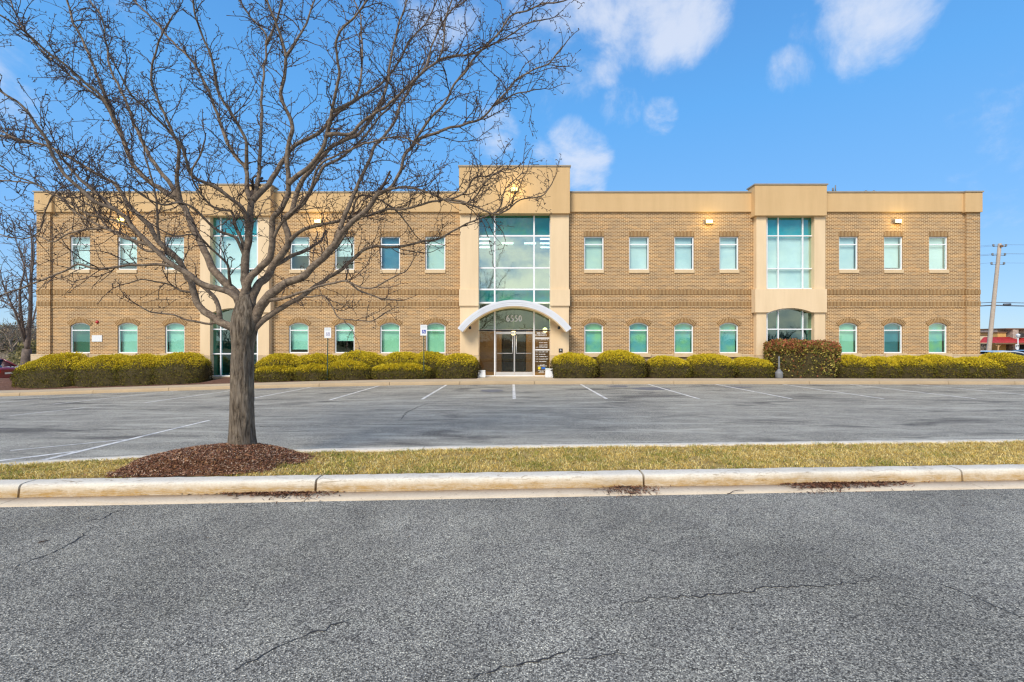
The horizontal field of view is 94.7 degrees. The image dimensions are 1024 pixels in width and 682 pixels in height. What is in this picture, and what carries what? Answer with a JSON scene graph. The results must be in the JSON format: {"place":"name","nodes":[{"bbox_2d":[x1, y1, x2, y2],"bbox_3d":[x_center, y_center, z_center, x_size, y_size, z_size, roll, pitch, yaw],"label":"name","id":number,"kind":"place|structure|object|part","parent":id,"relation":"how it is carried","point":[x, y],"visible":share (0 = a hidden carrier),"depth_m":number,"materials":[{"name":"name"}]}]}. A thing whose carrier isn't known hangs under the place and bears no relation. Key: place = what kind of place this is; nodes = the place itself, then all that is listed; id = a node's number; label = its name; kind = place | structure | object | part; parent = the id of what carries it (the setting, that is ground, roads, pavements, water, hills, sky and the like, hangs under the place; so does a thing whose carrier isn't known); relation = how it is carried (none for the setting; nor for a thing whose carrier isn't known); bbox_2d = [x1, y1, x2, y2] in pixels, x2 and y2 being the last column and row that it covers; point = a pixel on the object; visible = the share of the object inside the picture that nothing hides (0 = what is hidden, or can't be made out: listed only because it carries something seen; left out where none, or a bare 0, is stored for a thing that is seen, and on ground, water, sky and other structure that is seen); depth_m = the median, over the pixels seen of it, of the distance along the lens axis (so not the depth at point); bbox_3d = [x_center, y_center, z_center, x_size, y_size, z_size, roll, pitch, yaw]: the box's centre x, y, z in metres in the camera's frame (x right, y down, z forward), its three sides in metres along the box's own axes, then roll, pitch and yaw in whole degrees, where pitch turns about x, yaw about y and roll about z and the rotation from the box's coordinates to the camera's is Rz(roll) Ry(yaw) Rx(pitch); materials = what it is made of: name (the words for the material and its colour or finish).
{"place":"outdoors","nodes":[
{"label":"outdoors","id":0,"kind":"place"},
{"bbox_2d":[0,358,17,377],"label":"parked car","id":1,"kind":"object","parent":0,"point":[7,367],"visible":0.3,"depth_m":27.27,"materials":[{"name":"red paint"}]},
{"bbox_3d":[-30.926,1.293,27.368,2.900,0.500,1.680,0,0,7],"label":"window glass","id":2,"kind":"part","parent":1,"relation":"part of","materials":[{"name":"black glass"}]},
{"bbox_2d":[0,201,35,365],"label":"ornamental tree","id":3,"kind":"object","parent":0,"point":[26,352],"visible":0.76,"depth_m":29.92,"materials":[{"name":"brown plant"}]},
{"bbox_2d":[0,352,35,364],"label":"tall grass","id":4,"kind":"structure","parent":0,"point":[3,356],"depth_m":54.55,"materials":[{"name":"plant"}]},
{"bbox_2d":[0,377,477,389],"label":"planting bed","id":5,"kind":"object","parent":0,"point":[5,383],"visible":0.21,"depth_m":21.54,"materials":[{"name":"brown soil"}]},
{"bbox_2d":[9,351,87,387],"bbox_3d":[-21.542,1.336,22.146,3.615,1.743,1.596,0,0,0],"label":"juniper bush","id":6,"kind":"object","parent":5,"relation":"on","point":[52,370],"visible":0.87,"depth_m":21.60,"materials":[{"name":"green plant"}]},
{"bbox_2d":[69,353,130,386],"bbox_3d":[-18.873,1.343,22.125,3.640,1.570,1.555,0,0,0],"label":"juniper bush","id":7,"kind":"object","parent":5,"relation":"on","point":[93,371],"visible":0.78,"depth_m":21.56,"materials":[{"name":"green plant"}]},
{"bbox_2d":[111,353,161,385],"bbox_3d":[-17.357,1.320,22.115,2.914,1.522,1.502,0,0,0],"label":"juniper bush","id":8,"kind":"object","parent":5,"relation":"on","point":[134,370],"visible":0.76,"depth_m":21.55,"materials":[{"name":"green plant"}]},
{"bbox_2d":[149,351,213,384],"bbox_3d":[-15.687,1.253,22.186,3.184,1.553,1.596,0,0,0],"label":"juniper bush","id":9,"kind":"object","parent":5,"relation":"on","point":[181,367],"visible":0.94,"depth_m":21.70,"materials":[{"name":"green plant"}]},
{"bbox_2d":[254,365,295,381],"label":"juniper bush","id":10,"kind":"object","parent":5,"relation":"on","point":[279,373],"visible":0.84,"depth_m":21.52,"materials":[{"name":"green plant"}]},
{"bbox_2d":[254,353,299,375],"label":"juniper bush","id":11,"kind":"object","parent":5,"relation":"on","point":[283,359],"visible":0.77,"depth_m":21.94,"materials":[{"name":"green plant"}]},
{"bbox_2d":[292,363,330,380],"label":"juniper bush","id":12,"kind":"object","parent":5,"relation":"on","point":[311,372],"visible":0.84,"depth_m":21.50,"materials":[{"name":"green plant"}]},
{"bbox_2d":[294,352,336,366],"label":"juniper bush","id":13,"kind":"object","parent":5,"relation":"on","point":[317,358],"visible":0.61,"depth_m":22.00,"materials":[{"name":"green plant"}]},
{"bbox_2d":[324,327,330,380],"bbox_3d":[-8.402,0.619,21.522,0.310,2.469,0.066,0,0,0],"label":"parking sign","id":14,"kind":"object","parent":5,"relation":"on","point":[327,332],"visible":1,"depth_m":21.50,"materials":[{"name":"white metal"}]},
{"bbox_2d":[326,359,371,379],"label":"juniper bush","id":15,"kind":"object","parent":5,"relation":"on","point":[347,369],"visible":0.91,"depth_m":21.52,"materials":[{"name":"green plant"}]},
{"bbox_2d":[334,349,384,368],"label":"juniper bush","id":16,"kind":"object","parent":5,"relation":"on","point":[372,359],"visible":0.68,"depth_m":22.03,"materials":[{"name":"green plant"}]},
{"bbox_2d":[379,351,416,364],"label":"juniper bush","id":17,"kind":"object","parent":5,"relation":"on","point":[400,357],"visible":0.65,"depth_m":22.01,"materials":[{"name":"green plant"}]},
{"bbox_2d":[370,362,434,379],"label":"juniper bush","id":18,"kind":"object","parent":5,"relation":"on","point":[406,370],"visible":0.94,"depth_m":21.49,"materials":[{"name":"green plant"}]},
{"bbox_2d":[420,325,426,378],"bbox_3d":[-4.024,0.522,21.522,0.310,2.526,0.066,0,0,0],"label":"parking sign","id":19,"kind":"object","parent":5,"relation":"on","point":[423,330],"visible":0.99,"depth_m":21.50,"materials":[{"name":"white metal"}]},
{"bbox_2d":[414,351,446,378],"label":"juniper bush","id":20,"kind":"object","parent":5,"relation":"on","point":[431,358],"visible":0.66,"depth_m":21.91,"materials":[{"name":"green plant"}]},
{"bbox_2d":[433,353,481,378],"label":"juniper bush","id":21,"kind":"object","parent":5,"relation":"on","point":[458,366],"visible":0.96,"depth_m":21.59,"materials":[{"name":"green plant"}]},
{"bbox_2d":[477,376,545,378],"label":"entrance walk","id":22,"kind":"structure","parent":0,"point":[502,377],"depth_m":22.01,"materials":[{"name":"concrete"}]},
{"bbox_2d":[478,370,485,376],"bbox_3d":[-1.412,1.536,22.100,0.363,0.330,0.291,0,0,0],"label":"white container","id":23,"kind":"object","parent":22,"relation":"on","point":[482,373],"visible":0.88,"depth_m":21.97,"materials":[{"name":"plastic"}]},
{"bbox_2d":[545,368,552,377],"bbox_3d":[1.730,1.493,22.050,0.374,0.414,0.299,0,0,0],"label":"white container","id":24,"kind":"object","parent":22,"relation":"on","point":[548,373],"visible":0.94,"depth_m":21.91,"materials":[{"name":"plastic"}]},
{"bbox_2d":[0,439,1023,479],"bbox_3d":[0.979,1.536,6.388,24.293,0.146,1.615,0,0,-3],"label":"grass","id":25,"kind":"structure","parent":0,"point":[78,468],"depth_m":6.26,"materials":[{"name":"yellow plant"}]},
{"bbox_2d":[104,445,314,477],"bbox_3d":[-3.761,1.485,5.998,2.283,0.217,1.163,0,0,-9],"label":"mulch mound","id":26,"kind":"object","parent":25,"relation":"on","point":[203,463],"visible":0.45,"depth_m":5.69,"materials":[{"name":"brown wood"}]},
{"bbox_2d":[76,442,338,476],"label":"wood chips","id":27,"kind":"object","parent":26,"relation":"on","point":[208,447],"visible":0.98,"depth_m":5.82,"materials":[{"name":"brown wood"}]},
{"bbox_2d":[0,0,583,446],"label":"bare tree","id":28,"kind":"object","parent":25,"relation":"on","point":[246,324],"visible":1,"depth_m":6.29,"materials":[{"name":"brown plant"}]},
{"bbox_2d":[0,489,1023,681],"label":"road","id":29,"kind":"structure","parent":0,"point":[899,586],"depth_m":3.26,"materials":[{"name":"grey asphalt"}]},
{"bbox_2d":[4,484,1017,548],"bbox_3d":[0.269,1.706,4.737,11.428,0.028,1.432,0,0,-3],"label":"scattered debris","id":30,"kind":"object","parent":29,"relation":"on","point":[494,507],"visible":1,"depth_m":5.10,"materials":[{"name":"brown"}]},
{"bbox_2d":[0,480,1023,506],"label":"gutter","id":31,"kind":"object","parent":29,"relation":"on","point":[379,495],"visible":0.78,"depth_m":5.26,"materials":[{"name":"concrete"}]},
{"bbox_2d":[180,490,343,503],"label":"gutter litter","id":32,"kind":"object","parent":31,"relation":"on","point":[283,493],"visible":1,"depth_m":5.23,"materials":[{"name":"brown plant"}]},
{"bbox_2d":[591,485,670,496],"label":"gutter litter","id":33,"kind":"object","parent":31,"relation":"on","point":[619,489],"visible":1,"depth_m":5.37,"materials":[{"name":"brown plant"}]},
{"bbox_2d":[781,481,880,493],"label":"gutter litter","id":34,"kind":"object","parent":31,"relation":"on","point":[827,484],"visible":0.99,"depth_m":5.53,"materials":[{"name":"brown plant"}]},
{"bbox_2d":[835,480,929,490],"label":"gutter litter","id":35,"kind":"object","parent":31,"relation":"on","point":[878,483],"visible":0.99,"depth_m":5.61,"materials":[{"name":"brown plant"}]},
{"bbox_2d":[0,384,1023,462],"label":"parking lot","id":36,"kind":"structure","parent":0,"point":[49,427],"depth_m":11.04,"materials":[{"name":"grey asphalt"}]},
{"bbox_2d":[0,381,1023,395],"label":"lot kerb","id":37,"kind":"structure","parent":36,"relation":"on","point":[493,382],"depth_m":19.90,"materials":[{"name":"concrete"}]},
{"bbox_2d":[0,439,1023,465],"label":"median rear kerb","id":38,"kind":"structure","parent":36,"relation":"on","point":[372,449],"depth_m":7.11,"materials":[{"name":"concrete"}]},
{"bbox_2d":[0,464,1023,497],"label":"median kerb","id":39,"kind":"structure","parent":0,"point":[25,488],"depth_m":5.46,"materials":[{"name":"concrete"}]},
{"bbox_2d":[0,378,1023,392],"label":"sidewalk","id":40,"kind":"structure","parent":0,"point":[628,379],"depth_m":20.68,"materials":[{"name":"concrete"}]},
{"bbox_2d":[0,0,1023,340],"label":"sky","id":41,"kind":"structure","parent":0,"point":[666,95],"materials":[{"name":"blue"}]},
{"bbox_2d":[596,377,984,378],"bbox_3d":[22.950,1.738,22.250,42.100,0.097,1.900,0,0,0],"label":"planting bed","id":42,"kind":"object","parent":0,"point":[902,378],"visible":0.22,"depth_m":21.50,"materials":[{"name":"brown soil"}]},
{"bbox_2d":[550,352,599,377],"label":"juniper bush","id":43,"kind":"object","parent":42,"relation":"on","point":[572,365],"visible":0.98,"depth_m":21.65,"materials":[{"name":"green plant"}]},
{"bbox_2d":[595,349,648,377],"bbox_3d":[5.111,1.041,22.149,2.629,1.370,1.570,0,0,0],"label":"juniper bush","id":44,"kind":"object","parent":42,"relation":"on","point":[620,363],"visible":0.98,"depth_m":21.64,"materials":[{"name":"green plant"}]},
{"bbox_2d":[645,355,692,377],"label":"juniper bush","id":45,"kind":"object","parent":42,"relation":"on","point":[662,366],"visible":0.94,"depth_m":21.66,"materials":[{"name":"green plant"}]},
{"bbox_2d":[686,353,738,377],"bbox_3d":[9.365,1.147,22.145,2.615,1.157,1.530,0,0,0],"label":"juniper bush","id":46,"kind":"object","parent":42,"relation":"on","point":[711,365],"visible":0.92,"depth_m":21.63,"materials":[{"name":"green plant"}]},
{"bbox_2d":[732,356,776,377],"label":"juniper bush","id":47,"kind":"object","parent":42,"relation":"on","point":[750,367],"visible":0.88,"depth_m":21.65,"materials":[{"name":"green plant"}]},
{"bbox_2d":[775,356,782,377],"bbox_3d":[12.147,1.192,21.450,0.330,0.985,0.330,0,0,0],"label":"ash receptacle","id":48,"kind":"object","parent":42,"relation":"on","point":[778,373],"visible":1,"depth_m":21.39,"materials":[{"name":"grey plastic"}]},
{"bbox_2d":[762,337,841,377],"bbox_3d":[13.632,0.774,22.186,3.648,1.921,1.444,0,0,0],"label":"photinia hedge","id":49,"kind":"object","parent":42,"relation":"on","point":[806,358],"visible":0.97,"depth_m":21.67,"materials":[{"name":"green plant"}]},
{"bbox_2d":[835,354,876,377],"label":"juniper bush","id":50,"kind":"object","parent":42,"relation":"on","point":[852,366],"visible":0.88,"depth_m":21.65,"materials":[{"name":"green plant"}]},
{"bbox_2d":[864,355,903,377],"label":"juniper bush","id":51,"kind":"object","parent":42,"relation":"on","point":[887,367],"visible":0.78,"depth_m":21.66,"materials":[{"name":"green plant"}]},
{"bbox_2d":[888,354,938,378],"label":"juniper bush","id":52,"kind":"object","parent":42,"relation":"on","point":[912,366],"visible":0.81,"depth_m":21.58,"materials":[{"name":"green plant"}]},
{"bbox_2d":[917,354,969,378],"bbox_3d":[20.043,1.163,22.169,2.712,1.162,1.524,0,0,0],"label":"juniper bush","id":53,"kind":"object","parent":42,"relation":"on","point":[949,367],"visible":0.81,"depth_m":21.59,"materials":[{"name":"green plant"}]},
{"bbox_2d":[956,356,1007,378],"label":"juniper bush","id":54,"kind":"object","parent":42,"relation":"on","point":[983,367],"visible":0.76,"depth_m":21.59,"materials":[{"name":"green plant"}]},
{"bbox_2d":[977,351,1023,378],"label":"juniper bush","id":55,"kind":"object","parent":42,"relation":"on","point":[1013,363],"visible":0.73,"depth_m":21.68,"materials":[{"name":"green plant"}]},
{"bbox_3d":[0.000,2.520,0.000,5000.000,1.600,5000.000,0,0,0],"label":"ground","id":56,"kind":"structure","parent":0,"visible":0},
{"bbox_2d":[0,317,35,353],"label":"woodland","id":57,"kind":"object","parent":56,"relation":"on","point":[10,336],"visible":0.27,"depth_m":60.49,"materials":[{"name":"brown plant"}]},
{"bbox_2d":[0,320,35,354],"bbox_3d":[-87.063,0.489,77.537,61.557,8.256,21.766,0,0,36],"label":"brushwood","id":58,"kind":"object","parent":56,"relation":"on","point":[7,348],"visible":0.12,"depth_m":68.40,"materials":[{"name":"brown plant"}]},
{"bbox_2d":[31,165,983,384],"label":"office building","id":59,"kind":"structure","parent":56,"relation":"on","point":[684,275],"depth_m":23.00,"materials":[{"name":"brick"}]},
{"bbox_2d":[69,232,89,272],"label":"window","id":60,"kind":"structure","parent":59,"relation":"in","point":[85,255],"depth_m":23.23,"materials":[{"name":"glass"}]},
{"bbox_2d":[67,318,92,356],"bbox_3d":[-21.073,-0.175,23.015,1.287,1.905,0.430,0,0,0],"label":"window","id":61,"kind":"structure","parent":59,"relation":"in","point":[82,326],"depth_m":23.23,"materials":[{"name":"teal glass"}]},
{"bbox_2d":[116,232,136,272],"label":"window","id":62,"kind":"structure","parent":59,"relation":"in","point":[126,244],"depth_m":23.23,"materials":[{"name":"glass"}]},
{"bbox_2d":[113,318,139,355],"bbox_3d":[-18.756,-0.175,23.015,1.287,1.905,0.430,0,0,0],"label":"window","id":63,"kind":"structure","parent":59,"relation":"in","point":[129,330],"depth_m":23.23,"materials":[{"name":"teal glass"}]},
{"bbox_2d":[164,232,183,272],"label":"window","id":64,"kind":"structure","parent":59,"relation":"in","point":[176,243],"depth_m":23.23,"materials":[{"name":"glass"}]},
{"bbox_2d":[161,318,186,354],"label":"window","id":65,"kind":"structure","parent":59,"relation":"in","point":[176,330],"depth_m":23.23,"materials":[{"name":"teal glass"}]},
{"bbox_2d":[213,218,257,288],"bbox_3d":[-13.543,-4.311,23.020,2.399,3.587,0.200,0,0,0],"label":"window","id":66,"kind":"structure","parent":59,"relation":"in","point":[233,250],"depth_m":23.12,"materials":[{"name":"teal glass"}]},
{"bbox_2d":[213,309,257,375],"bbox_3d":[-13.543,0.063,22.980,2.399,3.315,0.120,0,0,0],"label":"glass door","id":67,"kind":"structure","parent":59,"relation":"in","point":[221,337],"depth_m":22.97,"materials":[{"name":"glass"}]},
{"bbox_2d":[286,318,310,355],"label":"window","id":68,"kind":"structure","parent":59,"relation":"in","point":[299,330],"depth_m":23.23,"materials":[{"name":"teal glass"}]},
{"bbox_2d":[289,232,309,272],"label":"window","id":69,"kind":"structure","parent":59,"relation":"in","point":[298,241],"depth_m":23.23,"materials":[{"name":"glass"}]},
{"bbox_2d":[334,232,353,272],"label":"window","id":70,"kind":"structure","parent":59,"relation":"in","point":[340,253],"depth_m":23.23,"materials":[{"name":"glass"}]},
{"bbox_2d":[331,318,356,355],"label":"window","id":71,"kind":"structure","parent":59,"relation":"in","point":[342,330],"depth_m":23.22,"materials":[{"name":"teal glass"}]},
{"bbox_2d":[380,232,399,272],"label":"window","id":72,"kind":"structure","parent":59,"relation":"in","point":[391,258],"depth_m":23.23,"materials":[{"name":"blue glass"}]},
{"bbox_2d":[377,318,402,355],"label":"window","id":73,"kind":"structure","parent":59,"relation":"in","point":[389,331],"depth_m":23.23,"materials":[{"name":"green glass"}]},
{"bbox_2d":[425,232,444,272],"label":"window","id":74,"kind":"structure","parent":59,"relation":"in","point":[435,263],"depth_m":23.23,"materials":[{"name":"glass"}]},
{"bbox_2d":[423,318,447,354],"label":"window","id":75,"kind":"structure","parent":59,"relation":"in","point":[436,331],"depth_m":23.23,"materials":[{"name":"green glass"}]},
{"bbox_2d":[496,332,513,374],"bbox_3d":[-0.342,0.629,22.932,0.907,2.159,0.136,0,0,0],"label":"door","id":76,"kind":"structure","parent":59,"relation":"in","point":[497,373],"depth_m":22.94,"materials":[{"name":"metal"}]},
{"bbox_2d":[502,334,513,371],"bbox_3d":[-0.225,0.590,26.425,0.630,2.240,0.050,0,0,0],"label":"inner door","id":77,"kind":"structure","parent":59,"relation":"in","point":[507,359],"depth_m":26.40,"materials":[{"name":"glass"}]},
{"bbox_2d":[515,334,524,371],"bbox_3d":[0.425,0.590,26.425,0.630,2.240,0.050,0,0,0],"label":"inner door","id":78,"kind":"structure","parent":59,"relation":"in","point":[519,358],"depth_m":26.40,"materials":[{"name":"glass"}]},
{"bbox_2d":[514,332,532,374],"bbox_3d":[0.573,0.629,22.932,0.907,2.159,0.136,0,0,0],"label":"door","id":79,"kind":"structure","parent":59,"relation":"in","point":[515,373],"depth_m":22.94,"materials":[{"name":"metal"}]},
{"bbox_2d":[581,318,605,356],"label":"window","id":80,"kind":"structure","parent":59,"relation":"in","point":[592,331],"depth_m":23.23,"materials":[{"name":"teal glass"}]},
{"bbox_2d":[584,232,603,272],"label":"window","id":81,"kind":"structure","parent":59,"relation":"in","point":[593,246],"depth_m":23.23,"materials":[{"name":"glass"}]},
{"bbox_2d":[629,232,648,272],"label":"window","id":82,"kind":"structure","parent":59,"relation":"in","point":[637,245],"depth_m":23.23,"materials":[{"name":"glass"}]},
{"bbox_2d":[626,318,651,356],"bbox_3d":[6.183,-0.175,23.015,1.267,1.905,0.430,0,0,0],"label":"window","id":83,"kind":"structure","parent":59,"relation":"in","point":[637,331],"depth_m":23.23,"materials":[{"name":"teal glass"}]},
{"bbox_2d":[671,318,696,356],"bbox_3d":[8.384,-0.175,23.015,1.257,1.905,0.430,0,0,0],"label":"window","id":84,"kind":"structure","parent":59,"relation":"in","point":[682,330],"depth_m":23.23,"materials":[{"name":"teal glass"}]},
{"bbox_2d":[674,232,694,272],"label":"window","id":85,"kind":"structure","parent":59,"relation":"in","point":[682,245],"depth_m":23.23,"materials":[{"name":"glass"}]},
{"bbox_2d":[719,232,738,272],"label":"window","id":86,"kind":"structure","parent":59,"relation":"in","point":[726,244],"depth_m":23.23,"materials":[{"name":"glass"}]},
{"bbox_2d":[717,318,741,356],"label":"window","id":87,"kind":"structure","parent":59,"relation":"in","point":[727,330],"depth_m":23.23,"materials":[{"name":"teal glass"}]},
{"bbox_2d":[766,218,811,288],"bbox_3d":[13.568,-4.311,23.020,2.399,3.587,0.200,0,0,0],"label":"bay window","id":88,"kind":"structure","parent":59,"relation":"in","point":[787,239],"depth_m":23.12,"materials":[{"name":"teal glass"}]},
{"bbox_2d":[766,308,811,340],"bbox_3d":[13.568,0.063,22.980,2.399,3.315,0.120,0,0,0],"label":"bay window","id":89,"kind":"structure","parent":59,"relation":"in","point":[778,333],"depth_m":22.97,"materials":[{"name":"glass"}]},
{"bbox_2d":[839,232,858,272],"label":"window","id":90,"kind":"structure","parent":59,"relation":"in","point":[846,244],"depth_m":23.23,"materials":[{"name":"teal glass"}]},
{"bbox_2d":[836,318,861,356],"bbox_3d":[16.415,-0.175,23.015,1.247,1.905,0.430,0,0,0],"label":"window","id":91,"kind":"structure","parent":59,"relation":"in","point":[846,330],"depth_m":23.23,"materials":[{"name":"green glass"}]},
{"bbox_2d":[884,232,903,272],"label":"window","id":92,"kind":"structure","parent":59,"relation":"in","point":[891,244],"depth_m":23.23,"materials":[{"name":"teal glass"}]},
{"bbox_2d":[881,318,906,356],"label":"window","id":93,"kind":"structure","parent":59,"relation":"in","point":[891,330],"depth_m":23.23,"materials":[{"name":"teal glass"}]},
{"bbox_2d":[929,232,948,272],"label":"window","id":94,"kind":"structure","parent":59,"relation":"in","point":[935,243],"depth_m":23.23,"materials":[{"name":"teal glass"}]},
{"bbox_2d":[926,318,951,356],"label":"window","id":95,"kind":"structure","parent":59,"relation":"in","point":[935,328],"depth_m":23.23,"materials":[{"name":"teal glass"}]},
{"bbox_2d":[980,328,1023,350],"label":"restaurant","id":96,"kind":"structure","parent":56,"relation":"on","point":[1004,339],"depth_m":100.90,"materials":[{"name":"stone"}]},
{"label":"pale pavement","id":97,"kind":"structure","parent":0,"visible":0},
{"bbox_2d":[5,339,35,366],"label":"evergreen shrub","id":98,"kind":"object","parent":97,"relation":"on","point":[13,358],"visible":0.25,"depth_m":40.06,"materials":[{"name":"green plant"}]},
{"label":"rear parking","id":99,"kind":"structure","parent":0,"visible":0},
{"bbox_2d":[986,243,1006,349],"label":"utility pole","id":100,"kind":"object","parent":99,"relation":"on","point":[993,308],"visible":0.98,"depth_m":69.84,"materials":[{"name":"grey wood"}]},
{"bbox_2d":[980,350,1023,355],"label":"parked car","id":101,"kind":"object","parent":99,"relation":"on","point":[1000,351],"visible":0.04,"depth_m":26.36,"materials":[{"name":"silver metal"}]},
{"bbox_3d":[27.789,0.850,27.000,2.900,0.500,1.680,0,0,0],"label":"window glass","id":102,"kind":"part","parent":101,"relation":"part of","materials":[{"name":"black glass"}]}
]}

